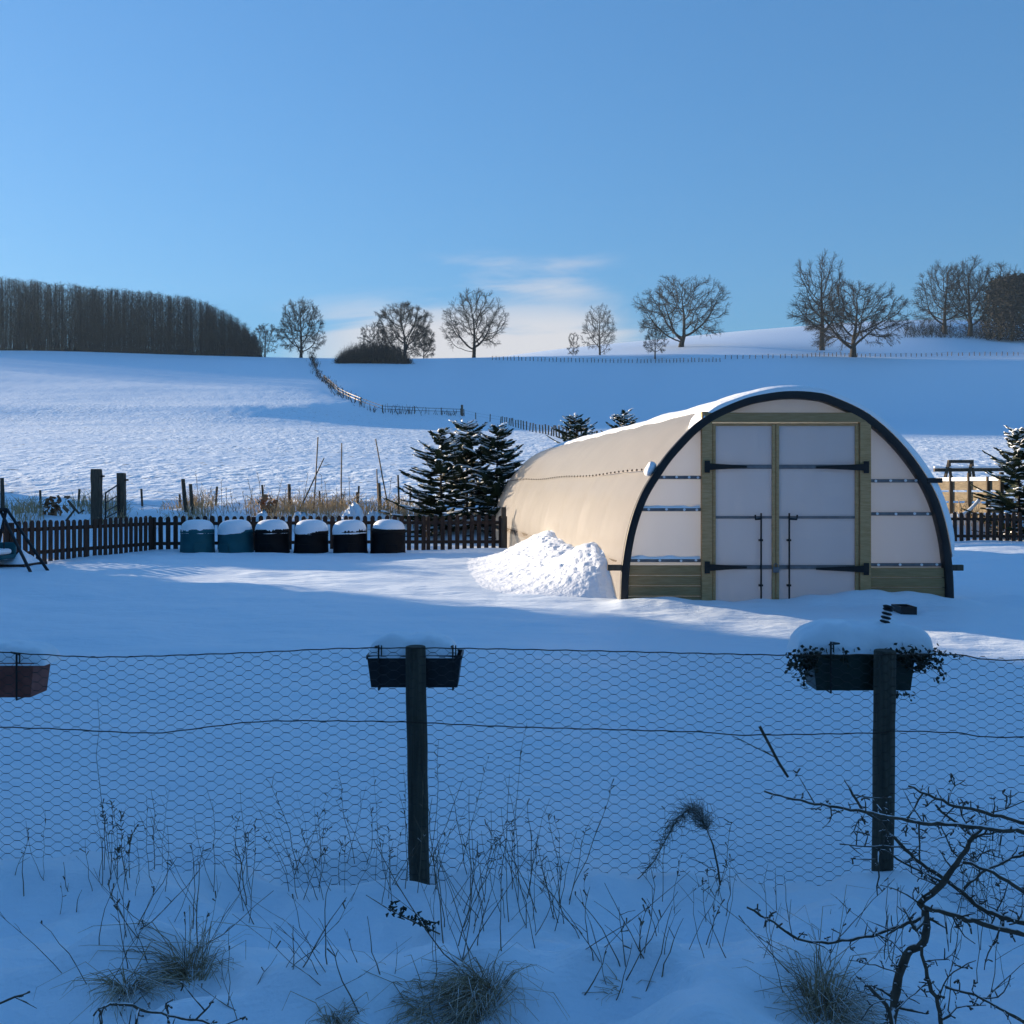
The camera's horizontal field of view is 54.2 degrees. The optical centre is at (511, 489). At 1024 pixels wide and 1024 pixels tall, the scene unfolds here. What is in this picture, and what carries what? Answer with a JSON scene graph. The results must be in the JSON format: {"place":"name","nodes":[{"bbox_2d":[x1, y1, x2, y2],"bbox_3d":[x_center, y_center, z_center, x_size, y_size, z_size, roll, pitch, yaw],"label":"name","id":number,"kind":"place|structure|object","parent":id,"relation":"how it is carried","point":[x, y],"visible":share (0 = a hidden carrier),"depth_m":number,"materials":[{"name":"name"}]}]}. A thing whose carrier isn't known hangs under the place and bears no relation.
{"place":"outdoors","nodes":[
{"label":"outdoors","id":0,"kind":"place"},
{"bbox_2d":[0,320,1023,1023],"bbox_3d":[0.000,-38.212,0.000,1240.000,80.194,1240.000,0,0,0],"label":"snow ground","id":1,"kind":"structure","parent":0,"point":[158,426],"depth_m":6.65,"materials":[{"name":"white snow"}]},
{"bbox_2d":[0,478,4,507],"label":"fence stake","id":2,"kind":"object","parent":1,"relation":"on","point":[2,498],"visible":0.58,"depth_m":28.96,"materials":[{"name":"wood"}]},
{"bbox_2d":[0,991,36,1008],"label":"thorn branch","id":3,"kind":"object","parent":1,"relation":"on","point":[14,996],"visible":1,"depth_m":2.37,"materials":[{"name":"brown plant"}]},
{"bbox_2d":[0,549,46,566],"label":"raised bed","id":4,"kind":"object","parent":1,"relation":"on","point":[17,561],"visible":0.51,"depth_m":17.00,"materials":[{"name":"white snow"}]},
{"bbox_2d":[0,508,48,571],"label":"garden swing","id":5,"kind":"object","parent":1,"relation":"on","point":[7,550],"visible":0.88,"depth_m":16.67,"materials":[{"name":"black metal"}]},
{"bbox_2d":[39,495,70,515],"bbox_3d":[-12.664,0.472,27.733,0.676,0.657,0.735,0,0,40],"label":"withered plant","id":6,"kind":"object","parent":1,"relation":"on","point":[55,510],"visible":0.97,"depth_m":27.76,"materials":[{"name":"plant"}]},
{"bbox_2d":[65,500,84,520],"bbox_3d":[-11.512,0.545,26.336,0.482,0.572,0.124,0,0,-18],"label":"broken rail","id":7,"kind":"object","parent":1,"relation":"on","point":[73,508],"visible":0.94,"depth_m":26.29,"materials":[{"name":"wood"}]},
{"bbox_2d":[90,469,104,524],"bbox_3d":[-11.175,0.388,27.000,0.334,1.910,0.249,0,0,0],"label":"gate post","id":8,"kind":"object","parent":1,"relation":"on","point":[96,477],"visible":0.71,"depth_m":26.88,"materials":[{"name":"brown wood"}]},
{"bbox_2d":[34,942,200,1023],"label":"grass tussock","id":9,"kind":"object","parent":1,"relation":"on","point":[120,989],"depth_m":2.79,"materials":[{"name":"plant"}]},
{"bbox_2d":[116,473,128,517],"bbox_3d":[-10.894,0.353,28.000,0.300,1.659,0.208,0,0,0],"label":"gate post","id":10,"kind":"object","parent":1,"relation":"on","point":[121,479],"visible":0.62,"depth_m":27.90,"materials":[{"name":"brown wood"}]},
{"bbox_2d":[105,483,119,517],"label":"metal gate","id":11,"kind":"structure","parent":10,"relation":"attached to","point":[118,495],"depth_m":27.42,"materials":[{"name":"black metal"}]},
{"bbox_2d":[0,330,262,356],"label":"scrub","id":12,"kind":"object","parent":1,"relation":"on","point":[68,346],"visible":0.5,"depth_m":322.17,"materials":[{"name":"brown plant"}]},
{"bbox_2d":[0,275,263,356],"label":"woodland","id":13,"kind":"object","parent":1,"relation":"on","point":[133,319],"visible":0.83,"depth_m":328.02,"materials":[{"name":"brown plant"}]},
{"bbox_2d":[133,515,157,529],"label":"snowy tussock","id":14,"kind":"object","parent":1,"relation":"on","point":[143,522],"visible":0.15,"depth_m":26.61,"materials":[{"name":"white snow"}]},
{"bbox_2d":[93,981,247,1023],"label":"thorn branch","id":15,"kind":"object","parent":1,"relation":"on","point":[137,1014],"visible":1,"depth_m":2.34,"materials":[{"name":"brown plant"}]},
{"bbox_2d":[81,895,271,1000],"bbox_3d":[-1.050,1.308,2.874,0.590,0.337,0.460,0,0,-45],"label":"grass tussock","id":16,"kind":"object","parent":1,"relation":"on","point":[179,970],"depth_m":2.89,"materials":[{"name":"plant"}]},
{"bbox_2d":[181,479,187,511],"bbox_3d":[-9.304,0.279,28.502,0.250,1.195,0.126,0,0,0],"label":"fence stake","id":17,"kind":"object","parent":1,"relation":"on","point":[184,497],"visible":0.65,"depth_m":28.45,"materials":[{"name":"wood"}]},
{"bbox_2d":[189,484,193,513],"bbox_3d":[-9.035,0.379,28.302,0.221,1.105,0.112,0,0,0],"label":"fence stake","id":18,"kind":"object","parent":1,"relation":"on","point":[191,495],"visible":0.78,"depth_m":28.26,"materials":[{"name":"wood"}]},
{"bbox_2d":[180,519,214,552],"bbox_3d":[-6.636,1.097,21.101,0.733,0.949,0.743,0,-1,-26],"label":"compost bin","id":19,"kind":"object","parent":1,"relation":"on","point":[196,535],"visible":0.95,"depth_m":20.82,"materials":[{"name":"teal plastic"}]},
{"bbox_2d":[5,485,410,508],"bbox_3d":[-10.038,0.484,30.009,13.949,1.282,0.742,0,0,-3],"label":"wire fence","id":20,"kind":"object","parent":1,"relation":"on","point":[141,493],"visible":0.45,"depth_m":29.88,"materials":[{"name":"grey metal"}]},
{"bbox_2d":[216,510,247,529],"bbox_3d":[-7.417,0.798,26.751,1.047,0.539,0.948,0,0,0],"label":"snowy tussock","id":21,"kind":"object","parent":1,"relation":"on","point":[230,515],"visible":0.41,"depth_m":26.66,"materials":[{"name":"white snow"}]},
{"bbox_2d":[218,519,253,552],"bbox_3d":[-5.844,1.094,21.160,0.750,0.941,0.760,-2,-1,28],"label":"compost bin","id":22,"kind":"object","parent":1,"relation":"on","point":[235,535],"visible":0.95,"depth_m":20.86,"materials":[{"name":"teal plastic"}]},
{"bbox_2d":[5,515,506,560],"bbox_3d":[-6.786,1.052,20.409,13.637,1.005,3.249,0,0,-30],"label":"picket fence","id":23,"kind":"object","parent":1,"relation":"on","point":[151,523],"visible":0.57,"depth_m":21.54,"materials":[{"name":"brown wood"}]},
{"bbox_2d":[256,510,267,521],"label":"snowy tussock","id":24,"kind":"object","parent":1,"relation":"on","point":[263,513],"visible":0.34,"depth_m":26.71,"materials":[{"name":"white snow"}]},
{"bbox_2d":[251,323,280,356],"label":"bare tree","id":25,"kind":"object","parent":1,"relation":"on","point":[265,338],"visible":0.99,"depth_m":309.78,"materials":[{"name":"brown plant"}]},
{"bbox_2d":[252,494,279,514],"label":"withered plant","id":26,"kind":"object","parent":1,"relation":"on","point":[265,498],"visible":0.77,"depth_m":27.74,"materials":[{"name":"brown plant"}]},
{"bbox_2d":[255,519,289,552],"bbox_3d":[-5.060,1.096,21.099,0.742,0.951,0.752,-1,-1,9],"label":"compost bin","id":27,"kind":"object","parent":1,"relation":"on","point":[271,535],"visible":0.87,"depth_m":20.82,"materials":[{"name":"black plastic"}]},
{"bbox_2d":[288,484,290,509],"bbox_3d":[-6.418,0.384,28.801,0.114,1.115,0.102,0,0,0],"label":"fence stake","id":28,"kind":"object","parent":1,"relation":"on","point":[289,490],"visible":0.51,"depth_m":28.76,"materials":[{"name":"wood"}]},
{"bbox_2d":[195,474,390,520],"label":"dry reeds","id":29,"kind":"object","parent":1,"relation":"on","point":[270,495],"visible":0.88,"depth_m":28.01,"materials":[{"name":"beige plant"}]},
{"bbox_2d":[292,511,306,531],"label":"snowy tussock","id":30,"kind":"object","parent":1,"relation":"on","point":[300,514],"visible":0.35,"depth_m":26.60,"materials":[{"name":"white snow"}]},
{"bbox_2d":[275,295,327,357],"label":"bare tree","id":31,"kind":"object","parent":1,"relation":"on","point":[302,310],"visible":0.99,"depth_m":309.33,"materials":[{"name":"brown plant"}]},
{"bbox_2d":[293,519,328,553],"bbox_3d":[-4.246,1.095,21.150,0.744,0.937,0.754,2,1,12],"label":"compost bin","id":32,"kind":"object","parent":1,"relation":"on","point":[311,535],"visible":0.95,"depth_m":20.86,"materials":[{"name":"black plastic"}]},
{"bbox_2d":[300,458,323,507],"bbox_3d":[-5.792,0.010,28.499,0.898,1.861,0.042,0,0,0],"label":"garden cane","id":33,"kind":"object","parent":1,"relation":"on","point":[312,482],"visible":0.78,"depth_m":28.49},
{"bbox_2d":[313,437,318,512],"bbox_3d":[-5.587,-0.285,28.399,0.189,2.442,0.042,0,0,0],"label":"garden cane","id":34,"kind":"object","parent":1,"relation":"on","point":[315,474],"visible":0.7,"depth_m":28.39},
{"bbox_2d":[282,991,369,1023],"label":"grass tussock","id":35,"kind":"object","parent":1,"relation":"on","point":[340,1018],"depth_m":2.54,"materials":[{"name":"brown plant"}]},
{"bbox_2d":[341,443,341,508],"bbox_3d":[-4.877,-0.245,28.599,0.053,2.199,0.041,0,0,0],"label":"garden cane","id":36,"kind":"object","parent":1,"relation":"on","point":[341,471],"visible":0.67,"depth_m":28.58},
{"bbox_2d":[332,520,367,552],"bbox_3d":[-3.415,1.101,21.100,0.740,0.946,0.750,-2,-1,-19],"label":"compost bin","id":37,"kind":"object","parent":1,"relation":"on","point":[349,536],"visible":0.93,"depth_m":20.81,"materials":[{"name":"black plastic"}]},
{"bbox_2d":[341,501,363,520],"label":"snowy tussock","id":38,"kind":"object","parent":1,"relation":"on","point":[354,510],"visible":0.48,"depth_m":26.61,"materials":[{"name":"white snow"}]},
{"bbox_2d":[333,339,412,363],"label":"thicket","id":39,"kind":"object","parent":1,"relation":"on","point":[368,354],"visible":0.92,"depth_m":267.87,"materials":[{"name":"plant"}]},
{"bbox_2d":[357,320,388,349],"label":"bare tree","id":40,"kind":"object","parent":1,"relation":"on","point":[373,336],"visible":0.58,"depth_m":308.79,"materials":[{"name":"brown plant"}]},
{"bbox_2d":[367,510,385,528],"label":"snowy tussock","id":41,"kind":"object","parent":1,"relation":"on","point":[375,514],"visible":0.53,"depth_m":26.67,"materials":[{"name":"white snow"}]},
{"bbox_2d":[376,469,377,503],"bbox_3d":[-3.863,0.081,28.799,0.098,1.373,0.042,0,0,0],"label":"garden cane","id":42,"kind":"object","parent":1,"relation":"on","point":[377,484],"visible":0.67,"depth_m":28.79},
{"bbox_2d":[377,483,381,507],"bbox_3d":[-3.787,0.335,28.601,0.119,1.075,0.102,0,0,0],"label":"fence stake","id":43,"kind":"object","parent":1,"relation":"on","point":[379,492],"visible":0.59,"depth_m":28.56,"materials":[{"name":"wood"}]},
{"bbox_2d":[375,439,387,506],"bbox_3d":[-3.700,-0.332,28.699,0.459,2.270,0.041,0,0,0],"label":"garden cane","id":44,"kind":"object","parent":1,"relation":"on","point":[381,470],"visible":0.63,"depth_m":28.69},
{"bbox_2d":[311,354,460,414],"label":"wire fence","id":45,"kind":"object","parent":1,"relation":"on","point":[361,401],"visible":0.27,"depth_m":163.21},
{"bbox_2d":[309,355,463,415],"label":"hedgerow","id":46,"kind":"object","parent":1,"relation":"on","point":[337,392],"visible":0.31,"depth_m":167.40,"materials":[{"name":"brown plant"}]},
{"bbox_2d":[370,519,405,553],"bbox_3d":[-2.616,1.098,21.150,0.756,0.951,0.766,2,1,-18],"label":"compost bin","id":47,"kind":"object","parent":1,"relation":"on","point":[387,535],"visible":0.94,"depth_m":20.86,"materials":[{"name":"black plastic"}]},
{"bbox_2d":[353,950,437,1023],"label":"grass tussock","id":48,"kind":"object","parent":1,"relation":"on","point":[404,1003],"depth_m":2.66,"materials":[{"name":"plant"}]},
{"bbox_2d":[397,475,399,512],"bbox_3d":[-3.200,0.259,28.201,0.080,1.366,0.061,0,0,0],"label":"fence stake","id":49,"kind":"object","parent":1,"relation":"on","point":[398,491],"visible":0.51,"depth_m":28.18,"materials":[{"name":"wood"}]},
{"bbox_2d":[366,895,439,934],"bbox_3d":[-0.403,1.530,3.586,0.297,0.109,0.077,0,0,16],"label":"seed stalk","id":50,"kind":"object","parent":1,"relation":"on","point":[390,908],"visible":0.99,"depth_m":3.57,"materials":[{"name":"black plant"}]},
{"bbox_2d":[375,301,434,355],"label":"bare tree","id":51,"kind":"object","parent":1,"relation":"on","point":[381,316],"visible":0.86,"depth_m":308.30,"materials":[{"name":"brown plant"}]},
{"bbox_2d":[411,326,435,357],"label":"bare tree","id":52,"kind":"object","parent":1,"relation":"on","point":[431,354],"visible":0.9,"depth_m":309.53,"materials":[{"name":"brown plant"}]},
{"bbox_2d":[379,427,494,536],"bbox_3d":[-1.931,-0.072,26.087,3.027,3.162,2.245,0,0,-43],"label":"young spruce","id":53,"kind":"object","parent":1,"relation":"on","point":[436,465],"visible":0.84,"depth_m":25.84,"materials":[{"name":"green plant"}]},
{"bbox_2d":[407,419,505,527],"bbox_3d":[-1.220,-0.302,26.904,3.169,3.274,2.938,0,0,0],"label":"young spruce","id":54,"kind":"object","parent":1,"relation":"on","point":[468,440],"visible":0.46,"depth_m":26.57,"materials":[{"name":"green plant"}]},
{"bbox_2d":[438,287,508,357],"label":"bare tree","id":55,"kind":"object","parent":1,"relation":"on","point":[486,337],"visible":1,"depth_m":308.60,"materials":[{"name":"brown plant"}]},
{"bbox_2d":[394,920,569,1023],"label":"grass tussock","id":56,"kind":"object","parent":1,"relation":"on","point":[468,991],"depth_m":2.67,"materials":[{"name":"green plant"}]},
{"bbox_2d":[455,422,524,538],"bbox_3d":[-0.212,-0.146,26.388,2.680,3.299,3.145,0,0,-14],"label":"young spruce","id":57,"kind":"object","parent":1,"relation":"on","point":[492,486],"visible":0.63,"depth_m":25.98,"materials":[{"name":"green plant"}]},
{"bbox_2d":[501,507,505,547],"bbox_3d":[-0.185,0.940,22.295,0.110,1.120,0.110,0,0,0],"label":"gate post","id":58,"kind":"object","parent":1,"relation":"on","point":[503,527],"visible":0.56,"depth_m":22.24,"materials":[{"name":"brown wood"}]},
{"bbox_2d":[0,645,1023,916],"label":"wire fence","id":59,"kind":"object","parent":1,"relation":"on","point":[882,749],"visible":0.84,"depth_m":4.20,"materials":[{"name":"grey metal"}]},
{"bbox_2d":[0,639,61,700],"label":"planter","id":60,"kind":"object","parent":59,"relation":"attached to","point":[11,646],"visible":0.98,"depth_m":4.25,"materials":[{"name":"ceramic"}]},
{"bbox_2d":[366,631,463,690],"bbox_3d":[-0.420,0.739,4.319,0.412,0.241,0.281,0,0,0],"label":"planter","id":61,"kind":"object","parent":59,"relation":"attached to","point":[393,639],"visible":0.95,"depth_m":4.30,"materials":[{"name":"black plastic"}]},
{"bbox_2d":[733,725,788,777],"bbox_3d":[1.038,1.091,4.170,0.234,0.218,0.012,0,0,0],"label":"twig","id":62,"kind":"object","parent":59,"relation":"hanging from","point":[774,755],"visible":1,"depth_m":4.17,"materials":[{"name":"brown wood"}]},
{"bbox_2d":[787,618,933,692],"bbox_3d":[1.524,0.721,4.324,0.598,0.307,0.291,0,0,0],"label":"planter","id":63,"kind":"object","parent":59,"relation":"attached to","point":[868,636],"visible":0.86,"depth_m":4.31,"materials":[{"name":"black plastic"}]},
{"bbox_2d":[784,643,963,701],"bbox_3d":[1.559,0.776,4.356,0.752,0.256,0.260,0,0,0],"label":"trailing plant","id":64,"kind":"object","parent":63,"relation":"in","point":[923,659],"visible":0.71,"depth_m":4.28,"materials":[{"name":"green plant"}]},
{"bbox_2d":[0,698,1023,1018],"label":"dry weeds","id":65,"kind":"object","parent":1,"relation":"on","point":[390,884],"visible":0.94,"depth_m":3.55,"materials":[{"name":"brown plant"}]},
{"bbox_2d":[5,488,1023,528],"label":"dry grass","id":66,"kind":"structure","parent":1,"relation":"on","point":[332,506],"depth_m":28.04,"materials":[{"name":"plant"}]},
{"bbox_2d":[463,409,597,436],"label":"wire fence","id":67,"kind":"object","parent":1,"relation":"on","point":[555,427],"visible":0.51,"depth_m":131.38,"materials":[{"name":"brown wood"}]},
{"bbox_2d":[466,530,615,597],"bbox_3d":[-0.403,1.035,16.375,2.925,0.757,8.909,0,0,-8],"label":"snow heap","id":68,"kind":"object","parent":1,"relation":"on","point":[548,563],"visible":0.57,"depth_m":13.54,"materials":[{"name":"white snow"}]},
{"bbox_2d":[546,413,596,442],"bbox_3d":[2.379,-1.400,37.934,2.841,3.153,3.316,0,0,-39],"label":"young spruce","id":69,"kind":"object","parent":1,"relation":"on","point":[577,426],"visible":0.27,"depth_m":37.81,"materials":[{"name":"green plant"}]},
{"bbox_2d":[566,332,579,354],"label":"bare tree","id":70,"kind":"object","parent":1,"relation":"on","point":[573,339],"visible":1,"depth_m":309.88,"materials":[{"name":"brown plant"}]},
{"bbox_2d":[580,302,616,354],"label":"bare tree","id":71,"kind":"object","parent":1,"relation":"on","point":[599,339],"visible":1,"depth_m":309.69,"materials":[{"name":"brown plant"}]},
{"bbox_2d":[492,356,716,362],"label":"wire fence","id":72,"kind":"object","parent":1,"relation":"on","point":[521,358],"visible":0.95,"depth_m":280.06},
{"bbox_2d":[583,963,653,1005],"bbox_3d":[0.292,1.353,2.757,0.266,0.095,0.120,0,0,-11],"label":"grass tussock","id":73,"kind":"object","parent":1,"relation":"on","point":[613,985],"depth_m":2.73,"materials":[{"name":"plant"}]},
{"bbox_2d":[600,408,639,431],"bbox_3d":[4.342,-1.462,38.003,2.752,3.318,2.706,0,0,-38],"label":"young spruce","id":74,"kind":"object","parent":1,"relation":"on","point":[622,421],"visible":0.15,"depth_m":37.86,"materials":[{"name":"green plant"}]},
{"bbox_2d":[643,319,667,358],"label":"bare tree","id":75,"kind":"object","parent":1,"relation":"on","point":[647,336],"visible":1,"depth_m":284.90,"materials":[{"name":"brown plant"}]},
{"bbox_2d":[637,791,720,884],"bbox_3d":[0.651,1.429,4.055,0.418,0.433,0.161,0,0,-13],"label":"bent plant","id":76,"kind":"object","parent":1,"relation":"on","point":[702,820],"visible":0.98,"depth_m":4.08,"materials":[{"name":"brown plant"}]},
{"bbox_2d":[632,275,731,346],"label":"bare tree","id":77,"kind":"object","parent":1,"relation":"on","point":[691,322],"visible":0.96,"depth_m":350.73,"materials":[{"name":"brown plant"}]},
{"bbox_2d":[496,385,963,601],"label":"polytunnel","id":78,"kind":"structure","parent":1,"relation":"on","point":[784,492],"depth_m":11.99,"materials":[{"name":"beige plastic"}]},
{"bbox_2d":[705,423,774,601],"bbox_3d":[2.725,0.351,11.965,0.857,2.298,0.111,0,0,0],"label":"door","id":79,"kind":"structure","parent":78,"relation":"in","point":[742,466],"depth_m":11.99,"materials":[{"name":"plastic"}]},
{"bbox_2d":[775,423,868,598],"bbox_3d":[3.708,0.351,11.965,1.094,2.298,0.111,0,0,0],"label":"door","id":80,"kind":"structure","parent":78,"relation":"in","point":[817,466],"depth_m":11.99,"materials":[{"name":"plastic"}]},
{"bbox_2d":[785,250,855,349],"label":"bare tree","id":81,"kind":"object","parent":1,"relation":"on","point":[822,291],"visible":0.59,"depth_m":330.95,"materials":[{"name":"brown plant"}]},
{"bbox_2d":[737,885,941,1023],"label":"grass tussock","id":82,"kind":"object","parent":1,"relation":"on","point":[842,1006],"depth_m":2.59,"materials":[{"name":"plant"}]},
{"bbox_2d":[799,278,916,356],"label":"bare tree","id":83,"kind":"object","parent":1,"relation":"on","point":[875,318],"visible":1,"depth_m":296.88,"materials":[{"name":"brown plant"}]},
{"bbox_2d":[725,352,1023,358],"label":"wire fence","id":84,"kind":"object","parent":1,"relation":"on","point":[836,354],"visible":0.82,"depth_m":308.61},
{"bbox_2d":[747,768,1023,1023],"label":"thorn shrub","id":85,"kind":"object","parent":1,"relation":"on","point":[896,1004],"visible":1,"depth_m":2.35,"materials":[{"name":"brown plant"}]},
{"bbox_2d":[891,604,916,614],"bbox_3d":[4.288,1.326,10.940,0.173,0.125,0.280,0,0,0],"label":"tray","id":86,"kind":"object","parent":1,"relation":"on","point":[906,609],"visible":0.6,"depth_m":10.80,"materials":[{"name":"black plastic"}]},
{"bbox_2d":[909,259,975,333],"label":"bare tree","id":87,"kind":"object","parent":1,"relation":"on","point":[933,313],"visible":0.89,"depth_m":378.13,"materials":[{"name":"brown plant"}]},
{"bbox_2d":[901,318,1008,338],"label":"scrub","id":88,"kind":"object","parent":1,"relation":"on","point":[932,330],"visible":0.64,"depth_m":380.62,"materials":[{"name":"brown plant"}]},
{"bbox_2d":[938,255,996,335],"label":"bare tree","id":89,"kind":"object","parent":1,"relation":"on","point":[969,320],"visible":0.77,"depth_m":373.12,"materials":[{"name":"brown plant"}]},
{"bbox_2d":[957,499,980,516],"bbox_3d":[12.266,0.476,26.834,0.858,0.527,0.531,0,0,0],"label":"snowy sheet","id":90,"kind":"object","parent":1,"relation":"on","point":[974,504],"visible":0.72,"depth_m":26.59,"materials":[{"name":"white snow"}]},
{"bbox_2d":[938,472,1003,530],"bbox_3d":[12.593,0.472,27.536,0.147,1.897,2.279,0,0,-22],"label":"timber bay","id":91,"kind":"object","parent":1,"relation":"on","point":[952,483],"visible":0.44,"depth_m":27.48,"materials":[{"name":"beige wood"}]},
{"bbox_2d":[933,460,1008,477],"bbox_3d":[13.461,-0.473,29.200,2.278,0.808,0.692,0,0,0],"label":"trestle","id":92,"kind":"object","parent":1,"relation":"on","point":[968,469],"visible":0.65,"depth_m":29.15,"materials":[{"name":"brown wood"}]},
{"bbox_2d":[951,512,1023,540],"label":"picket fence","id":93,"kind":"object","parent":1,"relation":"on","point":[1000,519],"visible":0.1,"depth_m":25.07,"materials":[{"name":"brown wood"}]},
{"bbox_2d":[961,425,1023,534],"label":"young spruce","id":94,"kind":"object","parent":1,"relation":"on","point":[1015,441],"visible":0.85,"depth_m":25.94,"materials":[{"name":"green plant"}]},
{"bbox_2d":[970,260,1023,334],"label":"bare tree","id":95,"kind":"object","parent":1,"relation":"on","point":[1000,270],"visible":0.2,"depth_m":378.72,"materials":[{"name":"brown plant"}]},
{"bbox_2d":[978,273,1023,340],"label":"hedge","id":96,"kind":"object","parent":1,"relation":"on","point":[1004,296],"visible":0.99,"depth_m":356.83,"materials":[{"name":"brown plant"}]},
{"bbox_2d":[0,0,1023,357],"label":"sky","id":97,"kind":"structure","parent":0,"point":[559,159],"materials":[{"name":"blue"}]},
{"bbox_2d":[880,605,893,622],"bbox_3d":[1.635,0.541,4.360,0.062,0.084,0.050,0,0,0],"label":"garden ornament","id":98,"kind":"object","parent":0,"point":[886,613],"visible":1,"depth_m":4.34,"materials":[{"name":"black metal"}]}
]}

